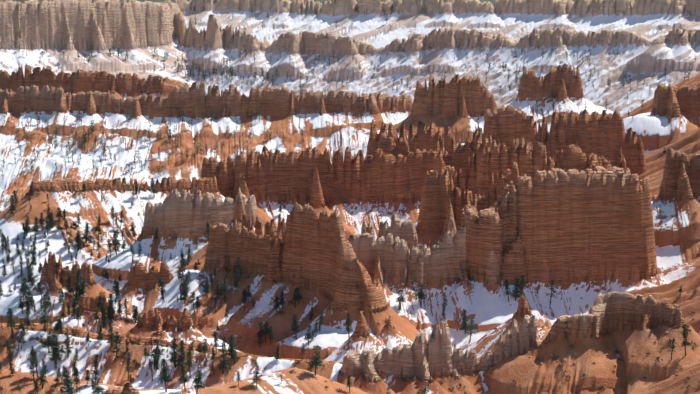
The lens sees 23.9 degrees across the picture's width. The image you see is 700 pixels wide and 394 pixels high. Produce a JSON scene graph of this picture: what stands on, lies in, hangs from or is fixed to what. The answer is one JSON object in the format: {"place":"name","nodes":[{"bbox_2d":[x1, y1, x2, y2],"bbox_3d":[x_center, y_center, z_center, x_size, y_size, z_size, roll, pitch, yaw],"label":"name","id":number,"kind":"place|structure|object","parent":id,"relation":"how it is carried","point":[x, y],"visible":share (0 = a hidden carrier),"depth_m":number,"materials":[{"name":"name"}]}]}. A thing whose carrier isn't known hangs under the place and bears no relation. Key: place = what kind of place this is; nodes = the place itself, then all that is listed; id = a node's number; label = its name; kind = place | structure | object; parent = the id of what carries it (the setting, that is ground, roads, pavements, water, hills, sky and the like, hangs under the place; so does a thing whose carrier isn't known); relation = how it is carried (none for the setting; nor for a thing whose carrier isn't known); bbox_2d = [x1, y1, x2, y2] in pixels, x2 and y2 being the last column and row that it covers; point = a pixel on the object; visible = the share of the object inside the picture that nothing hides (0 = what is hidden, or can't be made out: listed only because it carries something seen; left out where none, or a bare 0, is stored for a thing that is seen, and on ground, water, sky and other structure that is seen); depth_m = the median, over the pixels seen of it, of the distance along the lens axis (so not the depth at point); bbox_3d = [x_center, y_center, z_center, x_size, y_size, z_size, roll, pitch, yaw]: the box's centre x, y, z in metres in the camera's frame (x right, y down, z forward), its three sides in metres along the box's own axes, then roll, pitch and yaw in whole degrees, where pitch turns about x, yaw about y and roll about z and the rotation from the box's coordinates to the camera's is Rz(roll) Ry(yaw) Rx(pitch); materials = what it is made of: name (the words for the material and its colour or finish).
{"place":"outdoors","nodes":[
{"label":"outdoors","id":0,"kind":"place"},
{"bbox_2d":[0,0,699,393],"bbox_3d":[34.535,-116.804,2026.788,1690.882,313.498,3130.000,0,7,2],"label":"canyon terrain","id":1,"kind":"structure","parent":0,"point":[572,196],"depth_m":1002.75,"materials":[{"name":"orange stone"}]},
{"bbox_2d":[5,340,15,360],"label":"pine","id":2,"kind":"object","parent":1,"relation":"on","point":[9,354],"visible":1,"depth_m":651.21,"materials":[{"name":"green plant"}]},
{"bbox_2d":[5,308,17,338],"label":"pine","id":3,"kind":"object","parent":1,"relation":"on","point":[10,322],"visible":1,"depth_m":659.96,"materials":[{"name":"green plant"}]},
{"bbox_2d":[8,359,15,375],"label":"pine","id":4,"kind":"object","parent":1,"relation":"on","point":[11,369],"visible":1,"depth_m":576.36,"materials":[{"name":"green plant"}]},
{"bbox_2d":[9,195,17,213],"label":"pine","id":5,"kind":"object","parent":1,"relation":"on","point":[12,207],"visible":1,"depth_m":984.79,"materials":[{"name":"green plant"}]},
{"bbox_2d":[12,190,18,205],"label":"pine","id":6,"kind":"object","parent":1,"relation":"on","point":[15,196],"visible":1,"depth_m":992.09,"materials":[{"name":"green plant"}]},
{"bbox_2d":[16,331,26,348],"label":"pine","id":7,"kind":"object","parent":1,"relation":"on","point":[20,341],"visible":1,"depth_m":655.68,"materials":[{"name":"green plant"}]},
{"bbox_2d":[19,278,27,300],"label":"pine","id":8,"kind":"object","parent":1,"relation":"on","point":[23,290],"visible":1,"depth_m":821.03,"materials":[{"name":"green plant"}]},
{"bbox_2d":[21,311,33,330],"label":"pine","id":9,"kind":"object","parent":1,"relation":"on","point":[27,322],"visible":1,"depth_m":662.72,"materials":[{"name":"green plant"}]},
{"bbox_2d":[28,355,38,383],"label":"pine","id":10,"kind":"object","parent":1,"relation":"on","point":[30,368],"visible":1,"depth_m":573.06,"materials":[{"name":"green plant"}]},
{"bbox_2d":[29,247,37,267],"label":"pine","id":11,"kind":"object","parent":1,"relation":"on","point":[34,261],"visible":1,"depth_m":941.38,"materials":[{"name":"green plant"}]},
{"bbox_2d":[30,348,40,377],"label":"pine","id":12,"kind":"object","parent":1,"relation":"on","point":[33,352],"visible":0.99,"depth_m":576.26,"materials":[{"name":"green plant"}]},
{"bbox_2d":[31,218,39,236],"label":"pine","id":13,"kind":"object","parent":1,"relation":"on","point":[35,230],"visible":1,"depth_m":965.80,"materials":[{"name":"green plant"}]},
{"bbox_2d":[37,283,43,299],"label":"pine","id":14,"kind":"object","parent":1,"relation":"on","point":[39,288],"visible":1,"depth_m":819.95,"materials":[{"name":"green plant"}]},
{"bbox_2d":[37,370,44,388],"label":"pine","id":15,"kind":"object","parent":1,"relation":"on","point":[41,377],"visible":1,"depth_m":570.89,"materials":[{"name":"green plant"}]},
{"bbox_2d":[40,358,48,377],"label":"pine","id":16,"kind":"object","parent":1,"relation":"on","point":[44,365],"visible":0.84,"depth_m":577.42,"materials":[{"name":"green plant"}]},
{"bbox_2d":[38,304,52,332],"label":"pine","id":17,"kind":"object","parent":1,"relation":"on","point":[45,319],"visible":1,"depth_m":662.26,"materials":[{"name":"green plant"}]},
{"bbox_2d":[42,331,51,353],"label":"pine","id":18,"kind":"object","parent":1,"relation":"on","point":[48,343],"visible":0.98,"depth_m":655.42,"materials":[{"name":"green plant"}]},
{"bbox_2d":[44,218,49,234],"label":"pine","id":19,"kind":"object","parent":1,"relation":"on","point":[48,226],"visible":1,"depth_m":970.03,"materials":[{"name":"green plant"}]},
{"bbox_2d":[43,294,51,312],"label":"pine","id":20,"kind":"object","parent":1,"relation":"on","point":[46,301],"visible":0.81,"depth_m":810.76,"materials":[{"name":"green plant"}]},
{"bbox_2d":[46,211,55,229],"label":"pine","id":21,"kind":"object","parent":1,"relation":"on","point":[50,217],"visible":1,"depth_m":974.46,"materials":[{"name":"green plant"}]},
{"bbox_2d":[48,334,61,363],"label":"pine","id":22,"kind":"object","parent":1,"relation":"on","point":[53,341],"visible":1,"depth_m":651.27,"materials":[{"name":"green plant"}]},
{"bbox_2d":[49,339,61,363],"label":"pine","id":23,"kind":"object","parent":1,"relation":"on","point":[57,348],"visible":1,"depth_m":650.94,"materials":[{"name":"green plant"}]},
{"bbox_2d":[53,367,60,387],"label":"pine","id":24,"kind":"object","parent":1,"relation":"on","point":[57,376],"visible":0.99,"depth_m":571.58,"materials":[{"name":"green plant"}]},
{"bbox_2d":[55,207,62,219],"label":"pine","id":25,"kind":"object","parent":1,"relation":"on","point":[59,213],"visible":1,"depth_m":983.10,"materials":[{"name":"green plant"}]},
{"bbox_2d":[57,291,64,304],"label":"pine","id":26,"kind":"object","parent":1,"relation":"on","point":[60,294],"visible":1,"depth_m":816.62,"materials":[{"name":"green plant"}]},
{"bbox_2d":[59,306,67,321],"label":"pine","id":27,"kind":"object","parent":1,"relation":"on","point":[63,315],"visible":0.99,"depth_m":744.11,"materials":[{"name":"green plant"}]},
{"bbox_2d":[63,329,73,357],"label":"pine","id":28,"kind":"object","parent":1,"relation":"on","point":[67,344],"visible":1,"depth_m":653.78,"materials":[{"name":"green plant"}]},
{"bbox_2d":[66,303,70,321],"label":"pine","id":29,"kind":"object","parent":1,"relation":"on","point":[68,308],"visible":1,"depth_m":742.23,"materials":[{"name":"green plant"}]},
{"bbox_2d":[60,370,77,393],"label":"pine","id":30,"kind":"object","parent":1,"relation":"on","point":[67,384],"visible":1,"depth_m":565.58,"materials":[{"name":"green plant"}]},
{"bbox_2d":[71,299,76,318],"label":"pine","id":31,"kind":"object","parent":1,"relation":"on","point":[74,303],"visible":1,"depth_m":745.38,"materials":[{"name":"green plant"}]},
{"bbox_2d":[74,348,78,360],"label":"pine","id":32,"kind":"object","parent":1,"relation":"on","point":[75,355],"visible":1,"depth_m":651.69,"materials":[{"name":"green plant"}]},
{"bbox_2d":[73,368,81,392],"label":"pine","id":33,"kind":"object","parent":1,"relation":"on","point":[76,379],"visible":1,"depth_m":570.90,"materials":[{"name":"green plant"}]},
{"bbox_2d":[74,230,82,250],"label":"pine","id":34,"kind":"object","parent":1,"relation":"on","point":[78,236],"visible":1,"depth_m":961.43,"materials":[{"name":"green plant"}]},
{"bbox_2d":[75,307,81,325],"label":"pine","id":35,"kind":"object","parent":1,"relation":"on","point":[79,316],"visible":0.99,"depth_m":739.66,"materials":[{"name":"green plant"}]},
{"bbox_2d":[74,269,82,284],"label":"pine","id":36,"kind":"object","parent":1,"relation":"on","point":[78,275],"visible":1,"depth_m":827.50,"materials":[{"name":"green plant"}]},
{"bbox_2d":[80,281,86,295],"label":"pine","id":37,"kind":"object","parent":1,"relation":"on","point":[83,289],"visible":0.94,"depth_m":822.54,"materials":[{"name":"green plant"}]},
{"bbox_2d":[81,224,89,243],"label":"pine","id":38,"kind":"object","parent":1,"relation":"on","point":[86,229],"visible":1,"depth_m":970.21,"materials":[{"name":"green plant"}]},
{"bbox_2d":[91,354,99,383],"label":"pine","id":39,"kind":"object","parent":1,"relation":"on","point":[95,364],"visible":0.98,"depth_m":576.39,"materials":[{"name":"green plant"}]},
{"bbox_2d":[91,376,104,393],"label":"pine","id":40,"kind":"object","parent":1,"relation":"on","point":[97,388],"visible":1,"depth_m":567.05,"materials":[{"name":"green plant"}]},
{"bbox_2d":[95,220,101,236],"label":"pine","id":41,"kind":"object","parent":1,"relation":"on","point":[98,227],"visible":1,"depth_m":980.82,"materials":[{"name":"green plant"}]},
{"bbox_2d":[96,296,101,311],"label":"pine","id":42,"kind":"object","parent":1,"relation":"on","point":[99,304],"visible":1,"depth_m":747.02,"materials":[{"name":"green plant"}]},
{"bbox_2d":[97,326,103,340],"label":"pine","id":43,"kind":"object","parent":1,"relation":"on","point":[100,334],"visible":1,"depth_m":659.02,"materials":[{"name":"green plant"}]},
{"bbox_2d":[107,239,112,257],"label":"pine","id":44,"kind":"object","parent":1,"relation":"on","point":[109,244],"visible":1,"depth_m":891.88,"materials":[{"name":"green plant"}]},
{"bbox_2d":[106,321,115,346],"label":"pine","id":45,"kind":"object","parent":1,"relation":"on","point":[111,338],"visible":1,"depth_m":656.60,"materials":[{"name":"green plant"}]},
{"bbox_2d":[106,302,115,321],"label":"pine","id":46,"kind":"object","parent":1,"relation":"on","point":[109,308],"visible":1,"depth_m":740.70,"materials":[{"name":"green plant"}]},
{"bbox_2d":[107,294,116,316],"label":"pine","id":47,"kind":"object","parent":1,"relation":"on","point":[110,300],"visible":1,"depth_m":740.93,"materials":[{"name":"green plant"}]},
{"bbox_2d":[110,331,121,356],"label":"pine","id":48,"kind":"object","parent":1,"relation":"on","point":[116,348],"visible":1,"depth_m":652.68,"materials":[{"name":"green plant"}]},
{"bbox_2d":[111,233,120,255],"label":"pine","id":49,"kind":"object","parent":1,"relation":"on","point":[116,249],"visible":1,"depth_m":892.93,"materials":[{"name":"green plant"}]},
{"bbox_2d":[111,279,120,298],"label":"pine","id":50,"kind":"object","parent":1,"relation":"on","point":[115,292],"visible":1,"depth_m":797.27,"materials":[{"name":"green plant"}]},
{"bbox_2d":[110,230,122,251],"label":"pine","id":51,"kind":"object","parent":1,"relation":"on","point":[117,232],"visible":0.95,"depth_m":899.60,"materials":[{"name":"green plant"}]},
{"bbox_2d":[117,299,122,318],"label":"pine","id":52,"kind":"object","parent":1,"relation":"on","point":[119,309],"visible":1,"depth_m":743.59,"materials":[{"name":"green plant"}]},
{"bbox_2d":[123,299,130,317],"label":"pine","id":53,"kind":"object","parent":1,"relation":"on","point":[125,306],"visible":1,"depth_m":746.11,"materials":[{"name":"green plant"}]},
{"bbox_2d":[122,352,132,380],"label":"pine","id":54,"kind":"object","parent":1,"relation":"on","point":[128,362],"visible":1,"depth_m":642.13,"materials":[{"name":"green plant"}]},
{"bbox_2d":[131,305,137,322],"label":"pine","id":55,"kind":"object","parent":1,"relation":"on","point":[133,306],"visible":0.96,"depth_m":747.34,"materials":[{"name":"green plant"}]},
{"bbox_2d":[133,180,140,197],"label":"pine","id":56,"kind":"object","parent":1,"relation":"on","point":[136,192],"visible":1,"depth_m":1029.50,"materials":[{"name":"green plant"}]},
{"bbox_2d":[150,177,156,196],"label":"pine","id":57,"kind":"object","parent":1,"relation":"on","point":[153,190],"visible":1,"depth_m":1036.28,"materials":[{"name":"green plant"}]},
{"bbox_2d":[153,227,158,244],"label":"pine","id":58,"kind":"object","parent":1,"relation":"on","point":[156,235],"visible":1,"depth_m":893.74,"materials":[{"name":"green plant"}]},
{"bbox_2d":[149,338,163,357],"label":"pine","id":59,"kind":"object","parent":1,"relation":"on","point":[156,351],"visible":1,"depth_m":648.61,"materials":[{"name":"green plant"}]},
{"bbox_2d":[153,354,160,370],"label":"pine","id":60,"kind":"object","parent":1,"relation":"on","point":[157,361],"visible":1,"depth_m":645.53,"materials":[{"name":"green plant"}]},
{"bbox_2d":[158,279,165,302],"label":"pine","id":61,"kind":"object","parent":1,"relation":"on","point":[161,285],"visible":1,"depth_m":785.32,"materials":[{"name":"green plant"}]},
{"bbox_2d":[157,358,171,391],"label":"pine","id":62,"kind":"object","parent":1,"relation":"on","point":[165,372],"visible":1,"depth_m":572.99,"materials":[{"name":"green plant"}]},
{"bbox_2d":[167,336,181,366],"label":"pine","id":63,"kind":"object","parent":1,"relation":"on","point":[173,345],"visible":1,"depth_m":646.61,"materials":[{"name":"green plant"}]},
{"bbox_2d":[176,339,186,369],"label":"pine","id":64,"kind":"object","parent":1,"relation":"on","point":[182,349],"visible":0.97,"depth_m":645.34,"materials":[{"name":"green plant"}]},
{"bbox_2d":[178,361,189,390],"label":"pine","id":65,"kind":"object","parent":1,"relation":"on","point":[182,376],"visible":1,"depth_m":575.44,"materials":[{"name":"green plant"}]},
{"bbox_2d":[179,253,188,271],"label":"pine","id":66,"kind":"object","parent":1,"relation":"on","point":[182,259],"visible":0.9,"depth_m":810.14,"materials":[{"name":"green plant"}]},
{"bbox_2d":[180,280,188,303],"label":"pine","id":67,"kind":"object","parent":1,"relation":"on","point":[185,297],"visible":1,"depth_m":779.70,"materials":[{"name":"green plant"}]},
{"bbox_2d":[184,348,194,377],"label":"pine","id":68,"kind":"object","parent":1,"relation":"on","point":[189,356],"visible":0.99,"depth_m":642.51,"materials":[{"name":"green plant"}]},
{"bbox_2d":[189,292,195,312],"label":"pine","id":69,"kind":"object","parent":1,"relation":"on","point":[193,301],"visible":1,"depth_m":775.67,"materials":[{"name":"green plant"}]},
{"bbox_2d":[195,296,199,312],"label":"pine","id":70,"kind":"object","parent":1,"relation":"on","point":[197,302],"visible":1,"depth_m":774.56,"materials":[{"name":"green plant"}]},
{"bbox_2d":[192,371,205,393],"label":"pine","id":71,"kind":"object","parent":1,"relation":"on","point":[198,382],"visible":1,"depth_m":572.08,"materials":[{"name":"green plant"}]},
{"bbox_2d":[201,338,209,355],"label":"pine","id":72,"kind":"object","parent":1,"relation":"on","point":[204,348],"visible":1,"depth_m":650.31,"materials":[{"name":"green plant"}]},
{"bbox_2d":[203,279,210,297],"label":"pine","id":73,"kind":"object","parent":1,"relation":"on","point":[207,286],"visible":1,"depth_m":782.32,"materials":[{"name":"green plant"}]},
{"bbox_2d":[212,331,220,353],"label":"pine","id":74,"kind":"object","parent":1,"relation":"on","point":[216,345],"visible":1,"depth_m":649.90,"materials":[{"name":"green plant"}]},
{"bbox_2d":[217,344,230,374],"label":"pine","id":75,"kind":"object","parent":1,"relation":"on","point":[224,357],"visible":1,"depth_m":641.93,"materials":[{"name":"green plant"}]},
{"bbox_2d":[219,278,228,292],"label":"pine","id":76,"kind":"object","parent":1,"relation":"on","point":[224,284],"visible":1,"depth_m":783.05,"materials":[{"name":"green plant"}]},
{"bbox_2d":[226,335,236,356],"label":"pine","id":77,"kind":"object","parent":1,"relation":"on","point":[229,344],"visible":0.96,"depth_m":648.49,"materials":[{"name":"green plant"}]},
{"bbox_2d":[227,336,239,363],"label":"pine","id":78,"kind":"object","parent":1,"relation":"on","point":[232,345],"visible":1,"depth_m":646.61,"materials":[{"name":"green plant"}]},
{"bbox_2d":[234,257,240,274],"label":"pine","id":79,"kind":"object","parent":1,"relation":"on","point":[236,264],"visible":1,"depth_m":790.47,"materials":[{"name":"green plant"}]},
{"bbox_2d":[240,288,249,311],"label":"pine","id":80,"kind":"object","parent":1,"relation":"on","point":[244,298],"visible":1,"depth_m":767.33,"materials":[{"name":"green plant"}]},
{"bbox_2d":[243,285,252,301],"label":"pine","id":81,"kind":"object","parent":1,"relation":"on","point":[249,293],"visible":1,"depth_m":770.55,"materials":[{"name":"green plant"}]},
{"bbox_2d":[251,362,261,387],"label":"pine","id":82,"kind":"object","parent":1,"relation":"on","point":[256,367],"visible":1,"depth_m":584.50,"materials":[{"name":"green plant"}]},
{"bbox_2d":[256,322,266,341],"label":"pine","id":83,"kind":"object","parent":1,"relation":"on","point":[260,331],"visible":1,"depth_m":751.20,"materials":[{"name":"green plant"}]},
{"bbox_2d":[262,321,268,341],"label":"pine","id":84,"kind":"object","parent":1,"relation":"on","point":[266,325],"visible":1,"depth_m":749.92,"materials":[{"name":"green plant"}]},
{"bbox_2d":[267,326,273,344],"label":"pine","id":85,"kind":"object","parent":1,"relation":"on","point":[270,328],"visible":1,"depth_m":747.18,"materials":[{"name":"green plant"}]},
{"bbox_2d":[273,295,279,314],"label":"pine","id":86,"kind":"object","parent":1,"relation":"on","point":[276,305],"visible":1,"depth_m":760.76,"materials":[{"name":"green plant"}]},
{"bbox_2d":[273,345,281,360],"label":"pine","id":87,"kind":"object","parent":1,"relation":"on","point":[276,355],"visible":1,"depth_m":650.01,"materials":[{"name":"green plant"}]},
{"bbox_2d":[278,290,285,310],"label":"pine","id":88,"kind":"object","parent":1,"relation":"on","point":[281,301],"visible":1,"depth_m":763.23,"materials":[{"name":"green plant"}]},
{"bbox_2d":[289,314,300,338],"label":"pine","id":89,"kind":"object","parent":1,"relation":"on","point":[295,324],"visible":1,"depth_m":740.58,"materials":[{"name":"green plant"}]},
{"bbox_2d":[292,289,298,307],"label":"pine","id":90,"kind":"object","parent":1,"relation":"on","point":[295,295],"visible":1,"depth_m":763.63,"materials":[{"name":"green plant"}]},
{"bbox_2d":[295,287,302,304],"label":"pine","id":91,"kind":"object","parent":1,"relation":"on","point":[298,292],"visible":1,"depth_m":765.93,"materials":[{"name":"green plant"}]},
{"bbox_2d":[303,324,312,345],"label":"pine","id":92,"kind":"object","parent":1,"relation":"on","point":[308,335],"visible":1,"depth_m":731.47,"materials":[{"name":"green plant"}]},
{"bbox_2d":[306,345,323,375],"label":"pine","id":93,"kind":"object","parent":1,"relation":"on","point":[318,360],"visible":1,"depth_m":602.54,"materials":[{"name":"green plant"}]},
{"bbox_2d":[317,311,323,325],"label":"pine","id":94,"kind":"object","parent":1,"relation":"on","point":[320,322],"visible":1,"depth_m":743.02,"materials":[{"name":"green plant"}]},
{"bbox_2d":[344,314,352,339],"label":"pine","id":95,"kind":"object","parent":1,"relation":"on","point":[348,323],"visible":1,"depth_m":715.47,"materials":[{"name":"green plant"}]},
{"bbox_2d":[346,375,351,392],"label":"pine","id":96,"kind":"object","parent":1,"relation":"on","point":[348,378],"visible":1,"depth_m":601.84,"materials":[{"name":"green plant"}]},
{"bbox_2d":[396,290,405,305],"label":"pine","id":97,"kind":"object","parent":1,"relation":"on","point":[400,298],"visible":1,"depth_m":785.84,"materials":[{"name":"green plant"}]},
{"bbox_2d":[414,284,426,305],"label":"pine","id":98,"kind":"object","parent":1,"relation":"on","point":[420,295],"visible":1,"depth_m":791.02,"materials":[{"name":"green plant"}]},
{"bbox_2d":[460,309,468,333],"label":"pine","id":99,"kind":"object","parent":1,"relation":"on","point":[464,323],"visible":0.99,"depth_m":778.39,"materials":[{"name":"green plant"}]},
{"bbox_2d":[466,317,476,342],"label":"pine","id":100,"kind":"object","parent":1,"relation":"on","point":[470,324],"visible":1,"depth_m":773.72,"materials":[{"name":"green plant"}]},
{"bbox_2d":[503,280,511,301],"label":"pine","id":101,"kind":"object","parent":1,"relation":"on","point":[507,289],"visible":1,"depth_m":792.01,"materials":[{"name":"green plant"}]},
{"bbox_2d":[509,278,521,300],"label":"pine","id":102,"kind":"object","parent":1,"relation":"on","point":[517,291],"visible":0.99,"depth_m":791.86,"materials":[{"name":"green plant"}]},
{"bbox_2d":[519,275,525,294],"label":"pine","id":103,"kind":"object","parent":1,"relation":"on","point":[522,281],"visible":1,"depth_m":795.19,"materials":[{"name":"green plant"}]},
{"bbox_2d":[546,280,556,304],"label":"pine","id":104,"kind":"object","parent":1,"relation":"on","point":[553,290],"visible":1,"depth_m":797.08,"materials":[{"name":"green plant"}]},
{"bbox_2d":[666,338,675,359],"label":"pine","id":105,"kind":"object","parent":1,"relation":"on","point":[672,343],"visible":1,"depth_m":619.50,"materials":[{"name":"green plant"}]},
{"bbox_2d":[680,324,689,355],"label":"pine","id":106,"kind":"object","parent":1,"relation":"on","point":[685,341],"visible":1,"depth_m":619.92,"materials":[{"name":"green plant"}]},
{"bbox_2d":[136,0,680,8],"bbox_3d":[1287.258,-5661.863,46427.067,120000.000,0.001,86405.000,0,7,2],"label":"plateau ground","id":107,"kind":"structure","parent":0,"point":[322,1],"depth_m":31002.01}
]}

